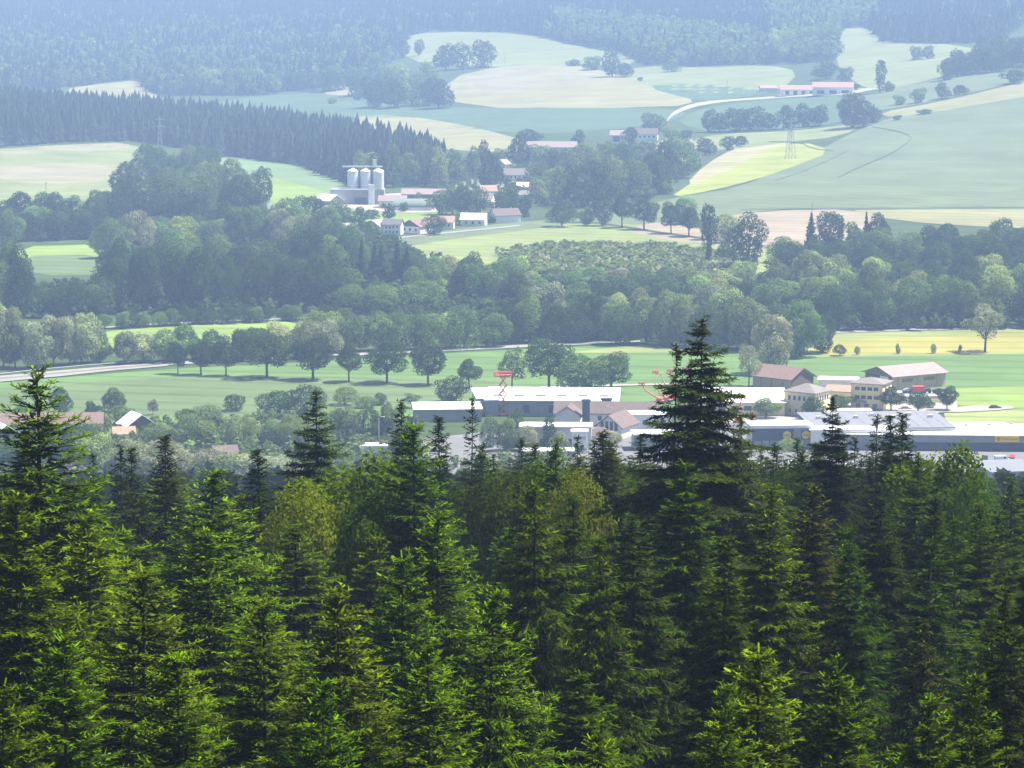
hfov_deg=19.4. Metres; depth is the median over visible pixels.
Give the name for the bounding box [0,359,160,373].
guard rail
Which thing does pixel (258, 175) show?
grove tree
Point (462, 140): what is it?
barley field
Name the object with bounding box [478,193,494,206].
tall pink house
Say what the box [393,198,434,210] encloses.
round hall
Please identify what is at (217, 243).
woodland tree
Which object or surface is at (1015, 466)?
grey shed
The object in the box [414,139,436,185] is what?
slope tree
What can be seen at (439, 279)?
woodland tree
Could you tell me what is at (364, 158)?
slope tree
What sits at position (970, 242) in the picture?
woodland tree
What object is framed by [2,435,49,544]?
spruce tree
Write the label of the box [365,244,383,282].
dark conifer
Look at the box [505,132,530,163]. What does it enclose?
village tree
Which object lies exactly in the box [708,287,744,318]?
woodland tree
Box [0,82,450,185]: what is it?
conifer wood
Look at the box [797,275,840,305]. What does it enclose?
woodland tree
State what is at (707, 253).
dark conifer
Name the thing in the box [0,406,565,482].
garden greenery
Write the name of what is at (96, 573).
spruce tree
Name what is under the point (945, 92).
slope tree
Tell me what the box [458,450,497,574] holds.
spruce tree
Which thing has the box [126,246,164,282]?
woodland tree
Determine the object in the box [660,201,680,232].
field row tree
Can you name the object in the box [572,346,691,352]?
grass verge
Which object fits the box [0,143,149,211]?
pasture
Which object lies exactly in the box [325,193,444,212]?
yard
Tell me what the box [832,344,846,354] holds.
round bush
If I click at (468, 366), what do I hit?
avenue tree
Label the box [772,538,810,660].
spruce tree
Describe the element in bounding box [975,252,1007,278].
woodland tree
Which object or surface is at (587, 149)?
village tree
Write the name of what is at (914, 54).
slope tree
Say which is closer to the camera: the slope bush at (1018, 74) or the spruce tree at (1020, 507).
the spruce tree at (1020, 507)
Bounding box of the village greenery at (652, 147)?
[429,139,701,210]
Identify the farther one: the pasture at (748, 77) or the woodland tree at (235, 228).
the pasture at (748, 77)
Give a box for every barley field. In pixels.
[355,115,524,151]
[444,64,691,107]
[804,333,1023,354]
[852,209,1023,227]
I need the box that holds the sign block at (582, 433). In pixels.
[571,429,587,453]
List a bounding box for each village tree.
[351,218,362,228]
[353,206,368,219]
[366,209,380,218]
[382,204,395,218]
[398,202,408,210]
[414,192,422,198]
[424,187,457,215]
[430,152,449,183]
[443,184,475,212]
[446,148,468,180]
[451,212,461,222]
[464,145,479,174]
[468,187,488,212]
[478,140,489,162]
[478,149,503,188]
[487,215,495,222]
[492,183,520,207]
[494,148,509,159]
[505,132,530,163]
[514,195,531,216]
[517,128,544,142]
[524,160,547,179]
[527,144,552,162]
[527,177,549,202]
[536,165,564,192]
[541,148,561,168]
[549,167,583,205]
[555,148,584,174]
[561,160,601,206]
[570,129,585,143]
[577,144,602,169]
[583,159,619,205]
[591,141,615,162]
[604,154,629,197]
[608,142,636,166]
[620,127,638,144]
[622,157,654,196]
[629,142,649,160]
[629,151,669,193]
[629,186,656,198]
[641,112,667,131]
[649,139,678,179]
[658,181,673,193]
[662,128,680,141]
[664,136,700,177]
[678,130,692,139]
[695,137,717,154]
[719,136,735,149]
[735,136,748,145]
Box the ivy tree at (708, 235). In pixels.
[699,202,718,260]
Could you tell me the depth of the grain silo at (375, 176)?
2027.04 m
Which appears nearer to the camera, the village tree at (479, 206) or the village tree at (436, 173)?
the village tree at (479, 206)
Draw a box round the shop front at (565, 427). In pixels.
[519,422,592,447]
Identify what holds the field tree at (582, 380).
on the meadow at (986, 370)
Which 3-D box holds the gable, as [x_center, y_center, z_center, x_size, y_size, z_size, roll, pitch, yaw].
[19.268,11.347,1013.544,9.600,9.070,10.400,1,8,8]
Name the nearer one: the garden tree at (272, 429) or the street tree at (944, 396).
the garden tree at (272, 429)
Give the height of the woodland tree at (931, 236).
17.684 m
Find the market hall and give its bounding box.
[845,422,1023,450]
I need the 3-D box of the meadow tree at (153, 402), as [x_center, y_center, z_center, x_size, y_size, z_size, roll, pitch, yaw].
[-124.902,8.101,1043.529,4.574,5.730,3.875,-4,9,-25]
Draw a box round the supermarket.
[745,410,955,448]
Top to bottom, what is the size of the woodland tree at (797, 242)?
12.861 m
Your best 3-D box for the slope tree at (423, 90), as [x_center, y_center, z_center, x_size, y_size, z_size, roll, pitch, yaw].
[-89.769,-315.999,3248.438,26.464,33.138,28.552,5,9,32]
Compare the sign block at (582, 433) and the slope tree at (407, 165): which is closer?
the sign block at (582, 433)
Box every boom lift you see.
[639,382,663,402]
[653,370,672,401]
[657,389,670,402]
[667,369,676,400]
[733,398,743,422]
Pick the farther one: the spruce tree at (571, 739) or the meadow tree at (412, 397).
the meadow tree at (412, 397)
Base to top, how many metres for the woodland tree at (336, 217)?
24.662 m
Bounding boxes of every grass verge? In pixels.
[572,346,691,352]
[800,352,1023,357]
[831,328,1023,339]
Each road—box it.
[0,362,167,381]
[165,340,639,364]
[667,88,875,120]
[835,326,1023,332]
[951,405,1013,411]
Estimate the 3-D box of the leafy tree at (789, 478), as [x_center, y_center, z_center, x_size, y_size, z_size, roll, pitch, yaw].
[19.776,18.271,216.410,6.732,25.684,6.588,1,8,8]
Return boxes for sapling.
[854,346,860,354]
[896,343,900,353]
[930,343,936,353]
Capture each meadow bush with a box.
[13,404,43,412]
[105,404,135,424]
[174,408,196,423]
[189,404,223,421]
[223,394,245,410]
[253,390,294,417]
[282,384,328,415]
[333,385,360,403]
[350,396,379,407]
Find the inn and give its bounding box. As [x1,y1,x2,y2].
[553,401,658,424]
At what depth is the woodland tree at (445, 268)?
1462.69 m
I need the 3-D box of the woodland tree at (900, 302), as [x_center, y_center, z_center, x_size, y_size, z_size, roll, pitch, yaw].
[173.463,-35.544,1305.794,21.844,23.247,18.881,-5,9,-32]
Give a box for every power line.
[8,120,460,136]
[9,127,466,143]
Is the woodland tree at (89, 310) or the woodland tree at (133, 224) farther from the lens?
the woodland tree at (133, 224)
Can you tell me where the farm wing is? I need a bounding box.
[779,85,812,95]
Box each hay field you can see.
[0,143,128,153]
[0,164,117,183]
[68,81,156,98]
[324,85,354,94]
[656,137,696,160]
[882,82,1023,115]
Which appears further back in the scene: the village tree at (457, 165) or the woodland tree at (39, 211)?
the village tree at (457, 165)
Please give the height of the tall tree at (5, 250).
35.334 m
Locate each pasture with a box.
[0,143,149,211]
[220,157,346,212]
[401,32,635,66]
[622,66,794,92]
[690,142,790,183]
[694,124,860,151]
[836,28,971,89]
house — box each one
[0,412,50,433]
[0,422,19,447]
[49,412,104,432]
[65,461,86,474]
[112,426,135,438]
[115,411,157,436]
[211,444,238,462]
[378,195,407,207]
[460,213,487,225]
[478,185,497,193]
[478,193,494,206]
[488,208,521,222]
[498,159,511,168]
[503,168,531,180]
[516,182,528,188]
[516,190,531,199]
[594,409,639,438]
[628,410,671,429]
[782,383,831,415]
[812,82,853,94]
[850,377,893,409]
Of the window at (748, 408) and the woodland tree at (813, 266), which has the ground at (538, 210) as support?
the woodland tree at (813, 266)
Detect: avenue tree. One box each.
[166,342,187,373]
[185,338,216,374]
[210,340,242,375]
[240,329,293,377]
[289,333,335,379]
[335,341,362,381]
[362,340,408,382]
[408,342,446,384]
[457,358,483,387]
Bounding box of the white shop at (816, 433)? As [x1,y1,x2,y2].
[809,425,896,449]
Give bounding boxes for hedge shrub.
[95,313,112,328]
[115,311,130,328]
[121,310,141,326]
[134,312,150,326]
[151,311,168,326]
[166,308,184,325]
[178,308,197,323]
[188,309,209,324]
[203,310,218,324]
[215,306,241,323]
[231,304,254,322]
[248,306,266,322]
[258,307,275,320]
[275,305,295,320]
[286,305,304,320]
[307,305,318,318]
[314,304,330,314]
[322,302,343,316]
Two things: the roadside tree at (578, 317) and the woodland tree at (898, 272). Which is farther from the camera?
the woodland tree at (898, 272)
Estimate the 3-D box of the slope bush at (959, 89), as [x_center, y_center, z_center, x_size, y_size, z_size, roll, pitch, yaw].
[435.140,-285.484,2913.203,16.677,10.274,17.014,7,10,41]
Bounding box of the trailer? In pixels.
[911,385,924,392]
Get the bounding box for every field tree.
[497,346,527,386]
[523,337,576,386]
[555,353,608,387]
[593,351,632,387]
[675,198,698,223]
[714,242,731,257]
[724,210,769,270]
[807,313,836,352]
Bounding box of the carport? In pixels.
[836,408,872,411]
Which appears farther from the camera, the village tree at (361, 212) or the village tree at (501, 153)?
the village tree at (501, 153)
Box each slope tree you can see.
[196,67,221,94]
[207,65,231,83]
[228,66,250,91]
[244,67,266,85]
[272,69,291,90]
[319,65,345,91]
[324,65,350,89]
[343,66,365,96]
[352,71,374,95]
[352,150,379,176]
[359,76,392,106]
[368,65,393,90]
[369,152,396,185]
[379,76,407,107]
[381,63,410,91]
[382,141,404,186]
[397,35,410,57]
[400,149,426,185]
[401,74,423,105]
[407,69,428,90]
[413,38,424,54]
[413,60,441,82]
[414,77,439,105]
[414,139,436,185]
[424,143,447,183]
[425,76,455,107]
[432,43,455,69]
[448,41,475,68]
[472,39,497,67]
[582,56,601,69]
[601,47,620,76]
[617,62,634,75]
[661,58,682,71]
[700,108,716,131]
[710,112,729,130]
[723,107,749,131]
[738,106,766,130]
[759,112,779,129]
[768,28,795,43]
[775,105,795,128]
[792,102,815,126]
[808,104,828,125]
[810,58,839,78]
[825,26,844,52]
[836,92,875,127]
[837,67,853,80]
[866,106,882,121]
[909,46,922,59]
[909,87,926,103]
[921,45,934,58]
[934,81,951,97]
[936,57,957,80]
[941,48,970,76]
[953,51,979,75]
[966,49,991,74]
[970,35,994,52]
[976,43,999,72]
[998,35,1023,67]
[1008,36,1023,63]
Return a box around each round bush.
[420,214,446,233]
[434,375,471,401]
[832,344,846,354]
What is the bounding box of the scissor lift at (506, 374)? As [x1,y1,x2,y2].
[493,371,511,416]
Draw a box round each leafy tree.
[229,472,361,670]
[272,447,402,657]
[286,486,441,725]
[440,461,545,646]
[482,454,558,582]
[517,456,626,665]
[557,455,594,485]
[568,456,632,501]
[612,468,662,540]
[621,455,649,517]
[760,461,817,553]
[777,450,858,502]
[800,460,858,527]
[856,439,1005,610]
[931,464,1021,606]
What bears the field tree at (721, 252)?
on the crop field at (484, 246)
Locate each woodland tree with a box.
[0,198,19,214]
[0,209,26,241]
[3,212,43,240]
[6,191,31,212]
[23,205,51,239]
[30,191,62,212]
[34,287,69,317]
[40,192,69,216]
[41,211,73,239]
[50,280,88,316]
[63,195,85,212]
[64,208,100,238]
[78,202,112,234]
[83,189,108,211]
[83,284,105,313]
[85,276,122,313]
[87,218,134,254]
[87,257,133,303]
[95,237,128,277]
[96,190,123,211]
[121,209,156,248]
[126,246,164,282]
[127,249,159,312]
[148,217,181,245]
[152,233,189,280]
[159,248,199,311]
[160,216,199,243]
[169,233,205,272]
[175,245,219,311]
[200,218,229,241]
[201,234,236,275]
[203,201,238,231]
[210,255,247,307]
[218,242,266,276]
[224,206,250,242]
[238,205,269,241]
[256,203,280,223]
[260,237,303,274]
[264,209,295,243]
[268,197,312,225]
[281,213,320,236]
[287,225,324,276]
[293,195,324,220]
[293,253,340,308]
[309,205,345,239]
[313,234,336,265]
[320,244,364,304]
[324,199,355,223]
[337,222,371,270]
[400,255,424,274]
[401,266,430,299]
[418,256,450,279]
[419,264,451,297]
[440,255,458,280]
[446,266,481,299]
[454,251,483,279]
[459,261,485,305]
[480,261,508,298]
[489,260,509,276]
[498,269,531,299]
[502,255,529,278]
[502,269,526,296]
[510,285,541,318]
[524,270,541,283]
[526,280,572,317]
[532,278,558,298]
[542,266,574,283]
[559,281,602,300]
[566,288,596,313]
[569,266,609,285]
[585,277,620,300]
[602,267,629,281]
[604,292,633,319]
[614,273,653,300]
[624,264,656,280]
[628,287,663,318]
[641,275,674,297]
[656,266,683,281]
[673,265,710,283]
[678,274,719,298]
[685,281,725,316]
[703,277,737,299]
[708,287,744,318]
[712,268,743,284]
[731,260,757,281]
[732,279,760,303]
[746,283,781,316]
[757,277,802,306]
[758,257,796,285]
[765,236,792,261]
[771,242,810,266]
[791,240,803,262]
[791,249,823,282]
[796,242,827,269]
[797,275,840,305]
[807,238,833,254]
[811,284,854,330]
[814,210,845,246]
[817,253,856,286]
[823,241,853,263]
[823,273,866,300]
[838,289,873,327]
[845,221,874,247]
[850,241,891,266]
[856,261,894,303]
[856,279,896,328]
[857,256,891,282]
[865,227,900,254]
[867,212,892,239]
[885,261,923,280]
[890,269,931,304]
[891,277,934,324]
[895,230,922,249]
[895,239,937,265]
[918,224,943,246]
[919,259,944,282]
[919,273,948,300]
[920,239,951,265]
[930,274,965,326]
[936,223,964,250]
[944,248,980,281]
[947,279,987,326]
[951,235,986,264]
[953,271,987,293]
[965,228,997,247]
[968,276,1018,325]
[972,264,1015,305]
[973,233,1013,262]
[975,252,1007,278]
[988,217,1016,245]
[998,230,1023,257]
[999,226,1023,248]
[1006,263,1023,293]
[1006,290,1023,324]
[1009,254,1023,280]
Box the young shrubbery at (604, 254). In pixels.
[494,238,751,273]
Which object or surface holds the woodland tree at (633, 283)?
on the ground at (538, 210)
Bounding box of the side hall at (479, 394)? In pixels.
[470,388,487,412]
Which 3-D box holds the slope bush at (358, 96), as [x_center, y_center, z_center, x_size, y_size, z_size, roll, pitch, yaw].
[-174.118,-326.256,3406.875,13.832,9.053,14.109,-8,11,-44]
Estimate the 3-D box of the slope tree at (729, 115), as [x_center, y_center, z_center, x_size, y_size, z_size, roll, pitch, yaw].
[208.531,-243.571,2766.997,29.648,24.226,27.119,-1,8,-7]
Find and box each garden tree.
[0,435,42,465]
[35,436,69,469]
[51,422,98,459]
[66,422,111,467]
[140,421,177,445]
[167,412,204,439]
[189,419,215,446]
[216,415,246,444]
[241,416,262,439]
[260,419,289,445]
[273,414,307,444]
[305,416,329,436]
[324,407,352,435]
[338,406,361,441]
[358,406,384,441]
[378,401,400,434]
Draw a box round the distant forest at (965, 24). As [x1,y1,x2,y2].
[0,0,1023,94]
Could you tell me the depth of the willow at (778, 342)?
1147.33 m
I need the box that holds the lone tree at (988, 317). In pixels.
[960,303,1006,351]
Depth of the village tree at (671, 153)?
2176.88 m
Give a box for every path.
[102,317,305,327]
[382,225,519,238]
[540,383,680,386]
[545,221,764,246]
[740,207,1023,209]
[768,141,832,150]
[775,150,848,180]
[839,126,910,176]
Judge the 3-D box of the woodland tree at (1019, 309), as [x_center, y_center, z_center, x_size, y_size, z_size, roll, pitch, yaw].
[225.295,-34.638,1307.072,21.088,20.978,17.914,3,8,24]
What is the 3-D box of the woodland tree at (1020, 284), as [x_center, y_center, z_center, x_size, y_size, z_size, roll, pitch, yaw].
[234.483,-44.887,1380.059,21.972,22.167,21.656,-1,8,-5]
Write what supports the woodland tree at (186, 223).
on the ground at (538, 210)
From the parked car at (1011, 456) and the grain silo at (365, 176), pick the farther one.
the grain silo at (365, 176)
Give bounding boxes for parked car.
[898,406,911,408]
[989,405,1001,407]
[1009,454,1014,458]
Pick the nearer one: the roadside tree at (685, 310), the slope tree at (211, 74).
the roadside tree at (685, 310)
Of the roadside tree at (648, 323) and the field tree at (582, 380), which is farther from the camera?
the roadside tree at (648, 323)
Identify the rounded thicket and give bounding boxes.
[332,283,369,311]
[361,284,399,311]
[398,278,448,304]
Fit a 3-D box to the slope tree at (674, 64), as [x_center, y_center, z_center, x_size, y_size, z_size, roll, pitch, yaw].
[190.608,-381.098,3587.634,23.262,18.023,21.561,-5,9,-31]
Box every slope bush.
[327,97,336,103]
[353,93,364,99]
[565,59,581,65]
[883,81,894,91]
[892,95,905,104]
[893,115,902,119]
[916,109,932,113]
[953,85,969,93]
[998,69,1023,82]
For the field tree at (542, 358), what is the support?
on the meadow at (986, 370)
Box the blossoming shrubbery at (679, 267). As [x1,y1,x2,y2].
[496,239,750,271]
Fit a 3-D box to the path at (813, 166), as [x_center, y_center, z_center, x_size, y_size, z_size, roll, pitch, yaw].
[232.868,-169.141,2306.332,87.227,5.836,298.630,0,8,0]
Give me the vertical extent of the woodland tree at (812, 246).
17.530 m
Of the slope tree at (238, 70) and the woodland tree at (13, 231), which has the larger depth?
the slope tree at (238, 70)
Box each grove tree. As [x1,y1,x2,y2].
[104,178,146,218]
[108,161,146,199]
[126,142,166,180]
[141,166,176,201]
[148,146,186,179]
[171,144,202,176]
[172,165,206,193]
[181,172,218,216]
[189,145,222,174]
[194,160,226,200]
[212,158,250,200]
[216,174,264,212]
[247,166,272,208]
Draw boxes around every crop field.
[0,376,514,417]
[25,255,103,274]
[399,220,560,245]
[401,224,785,280]
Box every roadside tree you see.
[85,330,113,362]
[113,330,137,363]
[119,331,160,362]
[150,328,187,361]
[165,324,201,358]
[199,329,229,360]
[230,328,251,360]
[232,327,271,356]
[259,320,290,350]
[286,319,320,356]
[292,309,329,349]
[309,317,345,353]
[319,308,351,347]
[330,307,371,349]
[365,310,401,350]
[378,310,417,349]
[407,312,442,347]
[435,311,463,348]
[445,304,482,348]
[474,313,513,346]
[494,301,526,342]
[512,293,541,341]
[535,303,570,339]
[554,305,595,343]
[574,291,603,339]
[591,302,624,339]
[599,303,637,344]
[629,296,664,343]
[654,289,685,345]
[670,294,701,346]
[685,301,730,345]
[717,302,750,348]
[727,296,770,347]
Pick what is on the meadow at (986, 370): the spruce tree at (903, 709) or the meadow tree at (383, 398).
the meadow tree at (383, 398)
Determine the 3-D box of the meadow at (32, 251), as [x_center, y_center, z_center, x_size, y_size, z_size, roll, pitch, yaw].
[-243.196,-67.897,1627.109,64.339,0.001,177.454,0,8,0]
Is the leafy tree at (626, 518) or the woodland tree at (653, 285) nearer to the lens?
the leafy tree at (626, 518)
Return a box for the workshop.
[698,387,785,415]
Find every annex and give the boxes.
[817,376,858,386]
[825,384,850,400]
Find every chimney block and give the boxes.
[581,399,590,421]
[600,397,612,400]
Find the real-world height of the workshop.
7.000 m
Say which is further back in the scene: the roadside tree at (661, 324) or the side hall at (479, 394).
the roadside tree at (661, 324)
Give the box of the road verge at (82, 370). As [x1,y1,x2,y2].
[0,364,159,378]
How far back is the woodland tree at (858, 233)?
1628.63 m
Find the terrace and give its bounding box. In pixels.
[893,390,952,402]
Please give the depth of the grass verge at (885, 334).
1283.76 m
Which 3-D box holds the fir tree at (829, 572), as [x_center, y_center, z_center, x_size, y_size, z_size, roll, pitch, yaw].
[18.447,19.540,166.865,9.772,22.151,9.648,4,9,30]
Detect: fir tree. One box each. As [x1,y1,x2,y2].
[262,388,350,533]
[450,444,501,545]
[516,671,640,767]
[547,314,833,690]
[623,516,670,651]
[762,394,875,610]
[812,541,895,676]
[833,494,930,767]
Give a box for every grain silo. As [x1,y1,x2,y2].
[347,167,358,188]
[360,167,371,188]
[373,167,383,188]
[378,170,383,188]
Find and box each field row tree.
[545,200,578,226]
[577,206,594,224]
[592,193,613,225]
[610,192,632,227]
[629,197,659,228]
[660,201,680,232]
[677,207,699,235]
[695,215,717,233]
[715,213,740,242]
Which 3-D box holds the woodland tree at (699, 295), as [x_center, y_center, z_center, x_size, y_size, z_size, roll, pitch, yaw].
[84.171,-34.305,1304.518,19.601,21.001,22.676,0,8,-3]
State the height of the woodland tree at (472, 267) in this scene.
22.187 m
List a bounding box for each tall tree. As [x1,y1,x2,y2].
[0,242,25,312]
[0,259,10,306]
[6,242,34,318]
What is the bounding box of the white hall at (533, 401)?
[484,387,620,416]
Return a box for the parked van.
[994,455,1008,459]
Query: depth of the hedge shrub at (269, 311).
1325.32 m
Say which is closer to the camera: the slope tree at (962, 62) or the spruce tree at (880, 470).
the spruce tree at (880, 470)
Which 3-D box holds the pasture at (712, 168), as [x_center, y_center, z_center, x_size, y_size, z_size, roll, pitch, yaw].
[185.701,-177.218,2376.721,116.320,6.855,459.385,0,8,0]
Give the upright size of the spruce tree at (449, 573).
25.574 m
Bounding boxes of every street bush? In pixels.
[599,431,622,444]
[776,438,802,451]
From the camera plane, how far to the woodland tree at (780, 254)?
1526.07 m
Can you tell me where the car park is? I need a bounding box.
[421,423,1023,490]
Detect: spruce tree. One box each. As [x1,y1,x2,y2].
[0,362,166,737]
[0,464,109,549]
[0,472,17,544]
[0,489,134,767]
[0,519,66,616]
[0,606,39,750]
[0,678,56,767]
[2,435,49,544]
[4,628,136,767]
[24,507,180,767]
[52,513,80,574]
[52,563,231,767]
[68,451,121,585]
[86,523,150,646]
[91,556,174,701]
[101,444,142,594]
[107,447,162,585]
[113,493,197,571]
[115,651,246,767]
[119,467,320,752]
[122,526,303,767]
[134,469,220,554]
[135,434,196,585]
[145,528,199,612]
[146,539,216,680]
[188,595,334,767]
[198,493,276,562]
[202,522,281,607]
[229,523,373,756]
[232,449,281,574]
[250,582,443,767]
[264,676,364,767]
[274,666,321,749]
[320,534,434,758]
[336,550,470,760]
[342,422,493,667]
[342,586,414,757]
[348,509,540,765]
[364,636,489,767]
[381,398,431,549]
[387,503,477,632]
[400,587,581,767]
[406,465,438,523]
[416,415,468,606]
[445,614,523,767]
[451,397,490,583]
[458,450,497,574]
[458,528,544,740]
[459,527,543,740]
[460,453,506,529]
[472,695,527,767]
[474,478,612,767]
[476,469,525,598]
[500,436,532,482]
[500,441,554,528]
[502,494,622,761]
[512,437,598,631]
[527,532,670,767]
[544,451,575,528]
[545,541,619,721]
[547,592,671,767]
[549,512,703,767]
[561,717,632,767]
[565,434,589,471]
[565,455,595,532]
[576,511,655,610]
[578,428,638,563]
[582,449,645,562]
[583,439,636,500]
[583,440,606,481]
[583,471,648,532]
[624,434,660,487]
[625,458,750,759]
[625,463,679,555]
[627,342,714,609]
[628,481,656,559]
[643,535,784,767]
[654,550,740,741]
[670,484,866,767]
[681,569,786,767]
[684,642,822,767]
[689,679,764,767]
[708,443,745,481]
[712,645,801,767]
[722,443,738,490]
[723,417,777,629]
[729,442,761,477]
[732,450,784,536]
[739,456,781,517]
[750,442,789,583]
[757,446,796,502]
[762,482,885,765]
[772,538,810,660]
[778,450,817,572]
[780,442,837,525]
[782,438,806,477]
[785,524,909,767]
[787,652,894,767]
[795,523,871,686]
[800,601,943,765]
[804,456,834,525]
[806,441,827,472]
[838,436,870,517]
[842,460,873,556]
[850,414,892,557]
[851,443,899,539]
[854,459,878,523]
[855,441,880,490]
[856,415,910,583]
[861,497,974,655]
[864,411,917,553]
[869,616,958,767]
[882,452,958,642]
[886,692,968,767]
[894,496,970,723]
[930,500,1016,717]
[931,669,1012,767]
[938,611,1011,762]
[946,674,1022,766]
[949,583,1023,767]
[951,511,1023,659]
[958,475,1023,642]
[970,572,1023,764]
[1004,478,1023,561]
[1011,573,1023,638]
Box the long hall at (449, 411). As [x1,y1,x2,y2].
[412,401,482,421]
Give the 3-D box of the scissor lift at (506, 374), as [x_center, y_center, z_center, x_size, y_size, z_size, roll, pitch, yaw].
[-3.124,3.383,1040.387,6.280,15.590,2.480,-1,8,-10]
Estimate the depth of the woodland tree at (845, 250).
1534.10 m
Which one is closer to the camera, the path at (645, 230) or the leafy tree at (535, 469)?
the leafy tree at (535, 469)
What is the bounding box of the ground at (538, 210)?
[0,22,1023,479]
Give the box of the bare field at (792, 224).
[633,210,882,249]
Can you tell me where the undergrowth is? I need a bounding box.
[0,208,1023,346]
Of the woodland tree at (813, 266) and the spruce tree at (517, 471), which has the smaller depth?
the spruce tree at (517, 471)
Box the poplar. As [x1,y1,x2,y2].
[874,59,887,92]
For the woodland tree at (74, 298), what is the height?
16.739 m
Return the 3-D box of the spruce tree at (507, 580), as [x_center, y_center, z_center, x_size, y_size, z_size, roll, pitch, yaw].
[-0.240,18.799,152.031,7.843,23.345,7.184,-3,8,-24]
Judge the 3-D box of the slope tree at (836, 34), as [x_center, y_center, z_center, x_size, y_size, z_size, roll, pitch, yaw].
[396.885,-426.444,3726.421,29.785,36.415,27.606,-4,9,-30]
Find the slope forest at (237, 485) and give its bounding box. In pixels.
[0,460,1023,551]
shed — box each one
[316,193,343,204]
[360,442,387,454]
[523,447,574,459]
[630,429,680,450]
[759,85,776,91]
[973,459,1023,478]
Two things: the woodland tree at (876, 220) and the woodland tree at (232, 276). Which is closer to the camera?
the woodland tree at (232, 276)
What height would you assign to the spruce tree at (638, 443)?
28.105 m
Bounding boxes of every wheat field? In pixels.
[219,93,684,132]
[565,97,1023,223]
[653,84,765,100]
[679,96,856,131]
[857,73,1022,109]
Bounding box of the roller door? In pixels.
[506,405,515,415]
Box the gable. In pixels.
[553,402,581,421]
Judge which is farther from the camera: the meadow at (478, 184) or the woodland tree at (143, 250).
the meadow at (478, 184)
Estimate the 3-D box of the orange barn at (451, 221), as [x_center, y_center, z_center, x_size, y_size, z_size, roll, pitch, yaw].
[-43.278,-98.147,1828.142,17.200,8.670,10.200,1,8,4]
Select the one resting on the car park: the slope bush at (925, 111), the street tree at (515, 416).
the street tree at (515, 416)
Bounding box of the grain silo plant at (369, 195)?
[331,159,384,204]
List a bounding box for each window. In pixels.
[498,405,504,412]
[523,405,529,412]
[548,405,552,412]
[609,421,612,430]
[614,422,617,431]
[744,406,751,410]
[754,441,760,448]
[762,441,768,448]
[829,90,836,93]
[873,387,878,391]
[885,442,1023,450]
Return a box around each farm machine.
[902,388,911,392]
[923,388,932,392]
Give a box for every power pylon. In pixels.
[154,117,163,150]
[785,117,796,158]
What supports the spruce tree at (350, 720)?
on the ground at (538, 210)
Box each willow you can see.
[0,304,22,367]
[0,323,28,367]
[17,322,54,368]
[33,314,75,366]
[53,315,85,364]
[63,312,103,363]
[74,430,116,469]
[101,438,147,474]
[132,438,188,476]
[146,446,197,473]
[194,447,231,474]
[213,453,253,474]
[230,454,270,474]
[253,454,304,472]
[738,344,762,385]
[750,312,793,365]
[775,299,827,356]
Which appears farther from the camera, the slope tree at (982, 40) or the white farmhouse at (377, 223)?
the slope tree at (982, 40)
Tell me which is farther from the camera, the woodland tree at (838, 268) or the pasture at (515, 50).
the pasture at (515, 50)
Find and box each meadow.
[0,344,1023,456]
[17,245,102,258]
[99,320,300,349]
[266,178,330,209]
[345,208,459,221]
[442,179,582,195]
[674,143,824,195]
[956,386,1023,407]
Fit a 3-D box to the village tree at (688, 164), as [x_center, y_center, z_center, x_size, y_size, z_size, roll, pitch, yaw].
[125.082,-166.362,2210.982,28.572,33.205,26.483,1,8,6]
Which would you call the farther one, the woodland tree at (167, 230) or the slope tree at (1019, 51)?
the slope tree at (1019, 51)
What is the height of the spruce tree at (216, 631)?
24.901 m
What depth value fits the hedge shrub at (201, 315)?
1316.31 m
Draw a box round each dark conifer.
[331,240,338,268]
[339,246,351,281]
[353,239,368,287]
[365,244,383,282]
[377,245,391,283]
[386,243,403,284]
[397,247,415,282]
[705,232,713,259]
[804,212,817,245]
[862,212,868,231]
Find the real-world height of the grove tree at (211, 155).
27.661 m
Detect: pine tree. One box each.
[865,536,970,767]
[906,514,1000,740]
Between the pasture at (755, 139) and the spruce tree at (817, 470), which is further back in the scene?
the pasture at (755, 139)
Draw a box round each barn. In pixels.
[401,188,446,198]
[428,216,455,228]
[609,130,627,141]
[750,363,816,389]
[861,362,948,389]
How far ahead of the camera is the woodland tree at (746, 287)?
1374.61 m
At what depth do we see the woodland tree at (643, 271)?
1452.45 m
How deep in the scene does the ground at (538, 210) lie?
2236.73 m
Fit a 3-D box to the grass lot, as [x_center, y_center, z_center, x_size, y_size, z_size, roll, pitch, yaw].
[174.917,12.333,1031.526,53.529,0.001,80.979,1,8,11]
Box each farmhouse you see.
[362,219,382,233]
[381,219,404,234]
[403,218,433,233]
[525,141,576,153]
[634,128,658,140]
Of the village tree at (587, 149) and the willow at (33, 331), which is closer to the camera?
the willow at (33, 331)
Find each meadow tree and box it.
[48,387,73,411]
[83,400,104,411]
[100,387,126,411]
[147,399,157,411]
[374,393,386,404]
[402,393,422,407]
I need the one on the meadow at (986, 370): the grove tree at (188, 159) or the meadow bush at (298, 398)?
the meadow bush at (298, 398)
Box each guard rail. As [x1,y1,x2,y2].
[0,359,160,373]
[830,323,1020,329]
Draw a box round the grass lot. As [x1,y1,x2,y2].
[944,409,1023,423]
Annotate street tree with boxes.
[478,415,499,446]
[495,418,518,450]
[507,409,524,437]
[516,424,538,450]
[541,415,556,447]
[547,431,570,447]
[752,397,782,417]
[800,396,826,411]
[830,395,855,407]
[877,386,905,410]
[905,391,932,410]
[935,385,959,409]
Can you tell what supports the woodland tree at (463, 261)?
on the ground at (538, 210)
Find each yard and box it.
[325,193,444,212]
[701,391,957,422]
[779,88,868,95]

